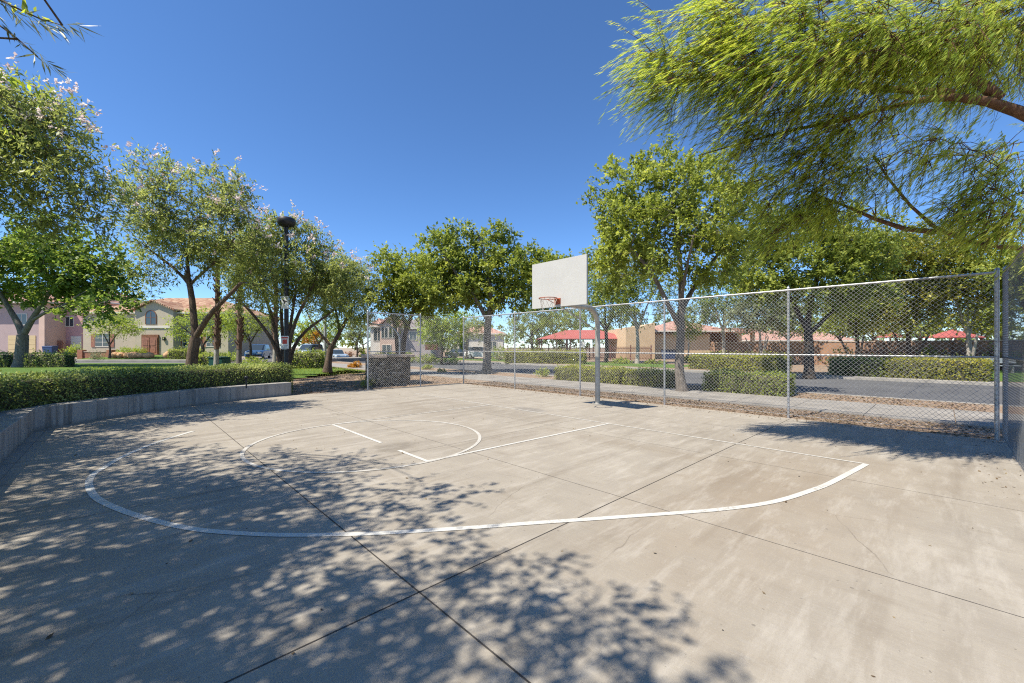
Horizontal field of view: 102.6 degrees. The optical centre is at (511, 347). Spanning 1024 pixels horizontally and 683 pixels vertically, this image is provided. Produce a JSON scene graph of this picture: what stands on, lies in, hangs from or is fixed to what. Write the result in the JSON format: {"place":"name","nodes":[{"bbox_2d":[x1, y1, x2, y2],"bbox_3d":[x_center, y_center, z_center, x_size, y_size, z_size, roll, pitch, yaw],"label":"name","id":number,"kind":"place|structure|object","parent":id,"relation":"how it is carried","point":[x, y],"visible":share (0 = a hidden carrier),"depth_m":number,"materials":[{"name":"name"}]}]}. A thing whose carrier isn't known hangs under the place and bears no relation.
{"place":"outdoors","nodes":[
{"label":"outdoors","id":0,"kind":"place"},
{"bbox_2d":[76,362,256,362],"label":"side street","id":1,"kind":"structure","parent":0,"point":[136,362],"depth_m":40.42,"materials":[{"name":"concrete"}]},
{"bbox_2d":[75,359,271,361],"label":"pavement","id":2,"kind":"structure","parent":0,"point":[134,360],"depth_m":41.50,"materials":[{"name":"concrete"}]},
{"bbox_2d":[77,312,153,358],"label":"leafy tree","id":3,"kind":"object","parent":2,"relation":"on","point":[128,329],"visible":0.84,"depth_m":43.94,"materials":[{"name":"green plant"}]},
{"bbox_2d":[163,302,254,355],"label":"leafy tree","id":4,"kind":"object","parent":2,"relation":"on","point":[227,320],"visible":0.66,"depth_m":41.81,"materials":[{"name":"green plant"}]},
{"bbox_2d":[0,355,364,380],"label":"lawn","id":5,"kind":"structure","parent":0,"point":[22,369],"depth_m":26.65,"materials":[{"name":"green plant"}]},
{"bbox_2d":[0,350,13,366],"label":"hedge","id":6,"kind":"object","parent":5,"relation":"on","point":[6,359],"visible":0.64,"depth_m":27.14,"materials":[{"name":"green plant"}]},
{"bbox_2d":[0,294,65,354],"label":"house","id":7,"kind":"structure","parent":5,"relation":"on","point":[46,330],"depth_m":51.00,"materials":[{"name":"paint"}]},
{"bbox_2d":[8,335,15,353],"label":"garage door","id":8,"kind":"structure","parent":7,"relation":"in","point":[11,338],"depth_m":50.95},
{"bbox_2d":[29,335,35,353],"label":"garage door","id":9,"kind":"structure","parent":7,"relation":"in","point":[32,338],"depth_m":50.95,"materials":[{"name":"beige"}]},
{"bbox_2d":[22,348,77,367],"bbox_3d":[-30.615,0.766,27.250,2.397,1.472,1.383,0,0,-14],"label":"hedge","id":10,"kind":"object","parent":5,"relation":"on","point":[50,359],"visible":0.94,"depth_m":26.90,"materials":[{"name":"green plant"}]},
{"bbox_2d":[0,204,149,366],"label":"leafy tree","id":11,"kind":"object","parent":5,"relation":"on","point":[81,266],"visible":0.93,"depth_m":26.54,"materials":[{"name":"green plant"}]},
{"bbox_2d":[0,51,153,272],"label":"flowering tree","id":12,"kind":"object","parent":5,"relation":"on","point":[29,142],"visible":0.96,"depth_m":9.12,"materials":[{"name":"green plant"}]},
{"bbox_2d":[77,350,115,358],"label":"brick wall","id":13,"kind":"structure","parent":5,"relation":"on","point":[82,354],"depth_m":45.95,"materials":[{"name":"brown brick"}]},
{"bbox_2d":[62,293,141,354],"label":"house","id":14,"kind":"structure","parent":5,"relation":"on","point":[74,332],"depth_m":53.00,"materials":[{"name":"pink paint"}]},
{"bbox_2d":[71,336,81,352],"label":"garage door","id":15,"kind":"structure","parent":14,"relation":"in","point":[74,339],"depth_m":52.94,"materials":[{"name":"white"}]},
{"bbox_2d":[77,298,283,355],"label":"house","id":16,"kind":"structure","parent":5,"relation":"on","point":[151,315],"depth_m":50.00,"materials":[{"name":"beige paint"}]},
{"bbox_2d":[95,333,110,346],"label":"window","id":17,"kind":"structure","parent":16,"relation":"in","point":[101,342],"depth_m":49.97,"materials":[{"name":"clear glass"}]},
{"bbox_2d":[142,338,156,353],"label":"door","id":18,"kind":"structure","parent":16,"relation":"in","point":[145,341],"depth_m":48.88,"materials":[{"name":"red wood"}]},
{"bbox_2d":[145,310,156,323],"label":"window","id":19,"kind":"structure","parent":16,"relation":"in","point":[150,316],"depth_m":49.07,"materials":[{"name":"blue glass"}]},
{"bbox_2d":[70,137,293,369],"bbox_3d":[-10.976,-2.819,14.678,6.851,8.955,4.316,0,0,0],"label":"flowering tree","id":20,"kind":"object","parent":5,"relation":"on","point":[219,207],"visible":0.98,"depth_m":14.33,"materials":[{"name":"green plant"}]},
{"bbox_2d":[167,345,205,358],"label":"hedge","id":21,"kind":"object","parent":5,"relation":"on","point":[180,353],"visible":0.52,"depth_m":44.56,"materials":[{"name":"green plant"}]},
{"bbox_2d":[198,349,230,365],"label":"hedge","id":22,"kind":"object","parent":5,"relation":"on","point":[202,359],"visible":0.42,"depth_m":24.79,"materials":[{"name":"green plant"}]},
{"bbox_2d":[208,357,231,368],"bbox_3d":[-14.230,1.010,20.000,0.720,1.080,0.660,0,0,0],"label":"utility box","id":23,"kind":"object","parent":5,"relation":"on","point":[224,360],"visible":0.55,"depth_m":19.70,"materials":[{"name":"green metal"}]},
{"bbox_2d":[194,228,252,365],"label":"palm tree","id":24,"kind":"object","parent":5,"relation":"on","point":[217,328],"visible":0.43,"depth_m":19.42,"materials":[{"name":"brown plant"}]},
{"bbox_2d":[214,238,273,367],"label":"palm tree","id":25,"kind":"object","parent":5,"relation":"on","point":[240,331],"visible":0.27,"depth_m":19.41,"materials":[{"name":"brown plant"}]},
{"bbox_2d":[271,250,304,366],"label":"palm tree","id":26,"kind":"object","parent":5,"relation":"on","point":[276,317],"visible":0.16,"depth_m":21.93,"materials":[{"name":"brown plant"}]},
{"bbox_2d":[291,347,325,368],"bbox_3d":[-12.845,0.727,25.752,2.138,1.620,1.477,0,0,-16],"label":"hedge","id":27,"kind":"object","parent":5,"relation":"on","point":[307,359],"visible":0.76,"depth_m":25.35,"materials":[{"name":"green plant"}]},
{"bbox_2d":[297,240,388,372],"bbox_3d":[-9.880,-2.394,23.933,5.638,7.742,4.149,0,0,0],"label":"flowering tree","id":28,"kind":"object","parent":5,"relation":"on","point":[350,318],"visible":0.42,"depth_m":23.77,"materials":[{"name":"green plant"}]},
{"bbox_2d":[242,356,364,361],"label":"driveway","id":29,"kind":"structure","parent":0,"point":[347,359],"depth_m":50.20,"materials":[{"name":"concrete"}]},
{"bbox_2d":[214,307,279,358],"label":"leafy tree","id":30,"kind":"object","parent":29,"relation":"on","point":[256,330],"visible":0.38,"depth_m":45.89,"materials":[{"name":"green plant"}]},
{"bbox_2d":[244,344,270,358],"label":"parked car","id":31,"kind":"object","parent":29,"relation":"on","point":[261,350],"visible":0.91,"depth_m":49.11,"materials":[{"name":"blue paint"}]},
{"bbox_2d":[298,344,323,353],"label":"parked car","id":32,"kind":"object","parent":29,"relation":"on","point":[310,346],"visible":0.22,"depth_m":51.61,"materials":[{"name":"blue paint"}]},
{"bbox_2d":[296,329,328,344],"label":"leafy tree","id":33,"kind":"object","parent":29,"relation":"on","point":[316,333],"visible":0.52,"depth_m":59.56,"materials":[{"name":"brown plant"}]},
{"bbox_2d":[292,312,354,350],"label":"leafy tree","id":34,"kind":"object","parent":29,"relation":"on","point":[303,328],"visible":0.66,"depth_m":47.86,"materials":[{"name":"green plant"}]},
{"bbox_2d":[332,311,375,356],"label":"leafy tree","id":35,"kind":"object","parent":29,"relation":"on","point":[354,337],"visible":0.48,"depth_m":55.90,"materials":[{"name":"green plant"}]},
{"bbox_2d":[75,348,594,358],"bbox_3d":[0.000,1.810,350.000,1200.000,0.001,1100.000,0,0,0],"label":"ground","id":36,"kind":"structure","parent":0,"point":[347,349],"depth_m":318.00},
{"bbox_2d":[415,353,438,363],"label":"flowering shrub","id":37,"kind":"object","parent":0,"point":[429,359],"visible":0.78,"depth_m":43.83,"materials":[{"name":"green plant"}]},
{"bbox_2d":[0,383,1023,682],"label":"court","id":38,"kind":"object","parent":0,"point":[102,593],"visible":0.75,"depth_m":3.36,"materials":[{"name":"concrete"}]},
{"bbox_2d":[0,382,290,463],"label":"seat wall","id":39,"kind":"structure","parent":38,"relation":"on","point":[19,426],"depth_m":9.62,"materials":[{"name":"concrete"}]},
{"bbox_2d":[85,423,869,536],"bbox_3d":[-0.625,1.645,6.206,11.273,0.001,5.245,0,0,-1],"label":"court line","id":40,"kind":"object","parent":38,"relation":"on","point":[93,494],"visible":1,"depth_m":4.01,"materials":[{"name":"paint"}]},
{"bbox_2d":[0,387,1023,617],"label":"court saw cut","id":41,"kind":"object","parent":38,"relation":"on","point":[576,483],"visible":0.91,"depth_m":4.89,"materials":[{"name":"grey concrete"}]},
{"bbox_2d":[240,393,862,472],"bbox_3d":[-1.580,1.645,8.122,6.364,0.001,12.400,0,0,-44],"label":"faded court line","id":42,"kind":"object","parent":38,"relation":"on","point":[242,457],"visible":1,"depth_m":6.60,"materials":[{"name":"paint"}]},
{"bbox_2d":[532,254,602,404],"bbox_3d":[1.434,-0.300,11.212,1.698,3.940,2.390,0,0,23],"label":"basketball hoop","id":43,"kind":"object","parent":38,"relation":"on","point":[562,283],"visible":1,"depth_m":10.71,"materials":[{"name":"metal"}]},
{"bbox_2d":[193,406,1022,682],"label":"court joint","id":44,"kind":"object","parent":38,"relation":"on","point":[495,654],"visible":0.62,"depth_m":2.78,"materials":[{"name":"grey concrete"}]},
{"bbox_2d":[0,0,1023,347],"label":"sky","id":45,"kind":"structure","parent":0,"point":[380,121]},
{"bbox_2d":[426,358,688,367],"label":"verge lawn","id":46,"kind":"structure","parent":0,"point":[641,365],"depth_m":39.43,"materials":[{"name":"green plant"}]},
{"bbox_2d":[444,310,491,358],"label":"leafy tree","id":47,"kind":"object","parent":46,"relation":"on","point":[476,323],"visible":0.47,"depth_m":56.72,"materials":[{"name":"green plant"}]},
{"bbox_2d":[464,347,495,358],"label":"parked car","id":48,"kind":"object","parent":46,"relation":"on","point":[471,355],"visible":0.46,"depth_m":59.26,"materials":[{"name":"white paint"}]},
{"bbox_2d":[491,343,507,359],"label":"flowering shrub","id":49,"kind":"object","parent":46,"relation":"on","point":[499,353],"visible":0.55,"depth_m":52.09,"materials":[{"name":"green plant"}]},
{"bbox_2d":[495,298,574,349],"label":"leafy tree","id":50,"kind":"object","parent":46,"relation":"on","point":[539,327],"visible":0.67,"depth_m":51.85,"materials":[{"name":"green plant"}]},
{"bbox_2d":[504,346,586,363],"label":"hedge","id":51,"kind":"object","parent":46,"relation":"on","point":[544,360],"visible":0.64,"depth_m":41.80,"materials":[{"name":"green plant"}]},
{"bbox_2d":[556,249,638,361],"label":"leafy tree","id":52,"kind":"object","parent":46,"relation":"on","point":[595,301],"visible":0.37,"depth_m":44.70,"materials":[{"name":"green plant"}]},
{"bbox_2d":[588,253,688,363],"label":"leafy tree","id":53,"kind":"object","parent":46,"relation":"on","point":[631,293],"visible":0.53,"depth_m":41.53,"materials":[{"name":"green plant"}]},
{"bbox_2d":[265,355,1023,405],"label":"road","id":54,"kind":"structure","parent":0,"point":[691,379],"depth_m":18.17,"materials":[{"name":"grey asphalt"}]},
{"bbox_2d":[413,307,470,363],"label":"leafy tree","id":55,"kind":"object","parent":54,"relation":"on","point":[433,329],"visible":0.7,"depth_m":41.70,"materials":[{"name":"green plant"}]},
{"bbox_2d":[336,361,1022,406],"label":"kerb","id":56,"kind":"structure","parent":54,"relation":"on","point":[795,391],"depth_m":13.89,"materials":[{"name":"concrete"}]},
{"bbox_2d":[414,359,1022,386],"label":"kerb","id":57,"kind":"structure","parent":54,"relation":"on","point":[897,379],"depth_m":22.13,"materials":[{"name":"concrete"}]},
{"bbox_2d":[291,362,1023,442],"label":"gravel bed","id":58,"kind":"object","parent":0,"point":[315,386],"visible":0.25,"depth_m":13.14,"materials":[{"name":"gravel"}]},
{"bbox_2d":[0,0,101,138],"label":"feathery tree","id":59,"kind":"object","parent":58,"relation":"on","point":[11,80],"visible":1,"depth_m":4.18,"materials":[{"name":"green plant"}]},
{"bbox_2d":[0,361,295,410],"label":"hedge","id":60,"kind":"object","parent":58,"relation":"on","point":[28,389],"visible":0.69,"depth_m":10.37,"materials":[{"name":"green plant"}]},
{"bbox_2d":[277,216,295,364],"bbox_3d":[-9.120,-1.790,16.600,0.680,6.880,0.680,0,0,0],"label":"lamp post","id":61,"kind":"object","parent":58,"relation":"on","point":[286,222],"visible":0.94,"depth_m":16.52,"materials":[{"name":"black metal"}]},
{"bbox_2d":[197,199,377,367],"bbox_3d":[-9.421,-2.267,17.392,6.969,7.968,4.021,0,0,0],"label":"flowering tree","id":62,"kind":"object","parent":58,"relation":"on","point":[308,286],"visible":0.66,"depth_m":17.25,"materials":[{"name":"green plant"}]},
{"bbox_2d":[361,354,414,386],"bbox_3d":[-5.486,1.023,18.182,2.258,1.414,1.988,0,0,-20],"label":"stone counter","id":63,"kind":"object","parent":58,"relation":"on","point":[402,361],"visible":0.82,"depth_m":18.09,"materials":[{"name":"grey stone"}]},
{"bbox_2d":[354,241,457,353],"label":"leafy tree","id":64,"kind":"object","parent":58,"relation":"on","point":[399,296],"visible":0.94,"depth_m":24.02,"materials":[{"name":"green plant"}]},
{"bbox_2d":[367,310,459,389],"bbox_3d":[-3.995,0.155,17.402,4.458,3.190,0.076,0,0,-44],"label":"chain link fence","id":65,"kind":"object","parent":58,"relation":"on","point":[368,343],"visible":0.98,"depth_m":17.02,"materials":[{"name":"metal"}]},
{"bbox_2d":[406,217,573,371],"bbox_3d":[-1.711,-3.521,28.519,13.351,10.561,7.536,0,0,0],"label":"leafy tree","id":66,"kind":"object","parent":58,"relation":"on","point":[469,285],"visible":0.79,"depth_m":27.13,"materials":[{"name":"green plant"}]},
{"bbox_2d":[26,372,1020,676],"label":"leaf litter","id":67,"kind":"object","parent":58,"relation":"on","point":[836,398],"visible":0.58,"depth_m":11.87,"materials":[{"name":"brown plant"}]},
{"bbox_2d":[553,361,632,384],"bbox_3d":[3.865,1.205,20.024,1.606,1.072,3.989,0,0,-43],"label":"hedge","id":68,"kind":"object","parent":58,"relation":"on","point":[584,371],"visible":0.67,"depth_m":19.54,"materials":[{"name":"green plant"}]},
{"bbox_2d":[621,365,675,387],"bbox_3d":[6.013,1.247,17.747,1.530,0.996,2.325,0,0,-44],"label":"hedge","id":69,"kind":"object","parent":58,"relation":"on","point":[669,377],"visible":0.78,"depth_m":17.29,"materials":[{"name":"green plant"}]},
{"bbox_2d":[576,128,795,391],"bbox_3d":[6.295,-2.968,15.277,7.749,9.522,5.858,0,0,0],"label":"leafy tree","id":70,"kind":"object","parent":58,"relation":"on","point":[627,222],"visible":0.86,"depth_m":14.78,"materials":[{"name":"green plant"}]},
{"bbox_2d":[463,267,999,439],"bbox_3d":[3.256,0.155,13.181,0.076,3.190,16.014,0,0,-44],"label":"chain link fence","id":71,"kind":"object","parent":58,"relation":"on","point":[996,359],"visible":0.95,"depth_m":9.68,"materials":[{"name":"metal"}]},
{"bbox_2d":[701,367,797,396],"bbox_3d":[8.614,1.197,15.027,1.644,1.085,2.923,0,0,-44],"label":"hedge","id":72,"kind":"object","parent":58,"relation":"on","point":[759,385],"visible":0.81,"depth_m":14.52,"materials":[{"name":"green plant"}]},
{"bbox_2d":[595,0,1023,291],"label":"feathery tree","id":73,"kind":"object","parent":58,"relation":"on","point":[952,66],"visible":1,"depth_m":5.63,"materials":[{"name":"green plant"}]},
{"bbox_2d":[1002,244,1023,469],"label":"chain link fence","id":74,"kind":"object","parent":58,"relation":"on","point":[1006,422],"visible":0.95,"depth_m":6.27,"materials":[{"name":"metal"}]},
{"bbox_2d":[332,363,1023,430],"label":"sidewalk","id":75,"kind":"structure","parent":0,"point":[678,394],"depth_m":12.38,"materials":[{"name":"concrete"}]},
{"bbox_2d":[343,351,1023,382],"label":"bed","id":76,"kind":"object","parent":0,"point":[799,367],"depth_m":37.61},
{"bbox_2d":[292,323,342,348],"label":"leafy tree","id":77,"kind":"object","parent":76,"relation":"on","point":[335,346],"visible":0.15,"depth_m":91.83,"materials":[{"name":"brown plant"}]},
{"bbox_2d":[337,321,369,353],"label":"leafy tree","id":78,"kind":"object","parent":76,"relation":"on","point":[353,344],"visible":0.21,"depth_m":87.06,"materials":[{"name":"green plant"}]},
{"bbox_2d":[369,317,443,357],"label":"house","id":79,"kind":"structure","parent":76,"relation":"on","point":[389,345],"depth_m":60.40,"materials":[{"name":"white paint"}]},
{"bbox_2d":[457,325,505,357],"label":"house","id":80,"kind":"structure","parent":76,"relation":"on","point":[493,333],"depth_m":66.00,"materials":[{"name":"paint"}]},
{"bbox_2d":[511,310,559,349],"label":"leafy tree","id":81,"kind":"object","parent":76,"relation":"on","point":[535,343],"visible":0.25,"depth_m":87.87,"materials":[{"name":"green plant"}]},
{"bbox_2d":[529,308,592,349],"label":"leafy tree","id":82,"kind":"object","parent":76,"relation":"on","point":[566,324],"visible":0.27,"depth_m":81.51,"materials":[{"name":"green plant"}]},
{"bbox_2d":[535,314,590,350],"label":"leafy tree","id":83,"kind":"object","parent":76,"relation":"on","point":[572,341],"visible":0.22,"depth_m":86.63,"materials":[{"name":"green plant"}]},
{"bbox_2d":[536,330,616,357],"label":"shade canopy","id":84,"kind":"object","parent":76,"relation":"on","point":[571,336],"visible":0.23,"depth_m":62.40,"materials":[{"name":"red fabric"}]},
{"bbox_2d":[507,345,651,359],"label":"iron fence","id":85,"kind":"object","parent":76,"relation":"on","point":[643,350],"visible":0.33,"depth_m":53.98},
{"bbox_2d":[590,306,641,346],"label":"leafy tree","id":86,"kind":"object","parent":76,"relation":"on","point":[611,327],"visible":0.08,"depth_m":84.16,"materials":[{"name":"green plant"}]},
{"bbox_2d":[608,321,756,358],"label":"clubhouse","id":87,"kind":"structure","parent":76,"relation":"on","point":[656,340],"depth_m":58.00,"materials":[{"name":"beige paint"}]},
{"bbox_2d":[670,310,706,362],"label":"leafy tree","id":88,"kind":"object","parent":76,"relation":"on","point":[692,330],"visible":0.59,"depth_m":43.84,"materials":[{"name":"green plant"}]},
{"bbox_2d":[657,300,730,325],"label":"leafy tree","id":89,"kind":"object","parent":76,"relation":"on","point":[687,309],"visible":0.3,"depth_m":74.10,"materials":[{"name":"green plant"}]},
{"bbox_2d":[684,257,764,352],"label":"leafy tree","id":90,"kind":"object","parent":76,"relation":"on","point":[715,301],"visible":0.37,"depth_m":42.90,"materials":[{"name":"green plant"}]},
{"bbox_2d":[687,349,792,372],"bbox_3d":[16.259,0.947,29.786,1.936,1.666,6.888,0,0,-35],"label":"hedge","id":91,"kind":"object","parent":76,"relation":"on","point":[702,362],"visible":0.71,"depth_m":28.92,"materials":[{"name":"green plant"}]},
{"bbox_2d":[715,279,814,353],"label":"olive tree","id":92,"kind":"object","parent":76,"relation":"on","point":[757,313],"visible":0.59,"depth_m":38.65,"materials":[{"name":"green plant"}]},
{"bbox_2d":[760,298,822,340],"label":"leafy tree","id":93,"kind":"object","parent":76,"relation":"on","point":[799,327],"visible":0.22,"depth_m":49.58,"materials":[{"name":"green plant"}]},
{"bbox_2d":[742,330,860,341],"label":"house","id":94,"kind":"structure","parent":76,"relation":"on","point":[773,339],"depth_m":74.56,"materials":[{"name":"paint"}]},
{"bbox_2d":[709,193,914,378],"bbox_3d":[16.770,-3.432,23.210,10.806,10.377,5.489,0,0,0],"label":"leafy tree","id":95,"kind":"object","parent":76,"relation":"on","point":[818,267],"visible":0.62,"depth_m":22.35,"materials":[{"name":"green plant"}]},
{"bbox_2d":[812,301,868,340],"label":"leafy tree","id":96,"kind":"object","parent":76,"relation":"on","point":[825,328],"visible":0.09,"depth_m":52.81,"materials":[{"name":"green plant"}]},
{"bbox_2d":[826,353,885,376],"bbox_3d":[20.219,1.020,24.052,1.865,1.472,2.761,0,0,-42],"label":"hedge","id":97,"kind":"object","parent":76,"relation":"on","point":[851,366],"visible":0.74,"depth_m":23.61,"materials":[{"name":"green plant"}]},
{"bbox_2d":[802,256,919,357],"bbox_3d":[27.866,-2.941,32.859,8.883,9.441,5.919,0,0,0],"label":"leafy tree","id":98,"kind":"object","parent":76,"relation":"on","point":[855,326],"visible":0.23,"depth_m":32.80,"materials":[{"name":"green plant"}]},
{"bbox_2d":[710,339,1023,369],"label":"block wall","id":99,"kind":"structure","parent":76,"relation":"on","point":[775,348],"depth_m":37.99,"materials":[{"name":"beige concrete"}]},
{"bbox_2d":[833,306,902,340],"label":"leafy tree","id":100,"kind":"object","parent":76,"relation":"on","point":[878,333],"visible":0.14,"depth_m":49.63,"materials":[{"name":"green plant"}]},
{"bbox_2d":[845,214,985,359],"bbox_3d":[29.680,-4.109,31.082,9.784,11.803,6.275,0,0,0],"label":"leafy tree","id":101,"kind":"object","parent":76,"relation":"on","point":[903,273],"visible":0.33,"depth_m":30.29,"materials":[{"name":"green plant"}]},
{"bbox_2d":[882,303,956,339],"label":"leafy tree","id":102,"kind":"object","parent":76,"relation":"on","point":[932,329],"visible":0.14,"depth_m":52.33,"materials":[{"name":"green plant"}]},
{"bbox_2d":[883,352,993,381],"bbox_3d":[22.123,1.012,21.444,1.867,1.515,4.026,0,0,-34],"label":"hedge","id":103,"kind":"object","parent":76,"relation":"on","point":[932,366],"visible":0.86,"depth_m":20.86,"materials":[{"name":"green plant"}]},
{"bbox_2d":[924,330,985,339],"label":"shade canopy","id":104,"kind":"object","parent":76,"relation":"on","point":[945,334],"visible":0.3,"depth_m":43.27,"materials":[{"name":"red fabric"}]},
{"bbox_2d":[941,296,1023,339],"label":"leafy tree","id":105,"kind":"object","parent":76,"relation":"on","point":[984,332],"visible":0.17,"depth_m":49.73,"materials":[{"name":"green plant"}]},
{"bbox_2d":[991,371,1023,381],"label":"park lawn","id":106,"kind":"structure","parent":0,"point":[1001,375],"depth_m":23.30,"materials":[{"name":"green plant"}]},
{"bbox_2d":[882,210,1023,355],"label":"leafy tree","id":107,"kind":"object","parent":106,"relation":"on","point":[951,266],"visible":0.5,"depth_m":28.59,"materials":[{"name":"green plant"}]},
{"bbox_2d":[963,234,1023,329],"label":"leafy tree","id":108,"kind":"object","parent":106,"relation":"on","point":[983,268],"visible":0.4,"depth_m":26.23,"materials":[{"name":"green plant"}]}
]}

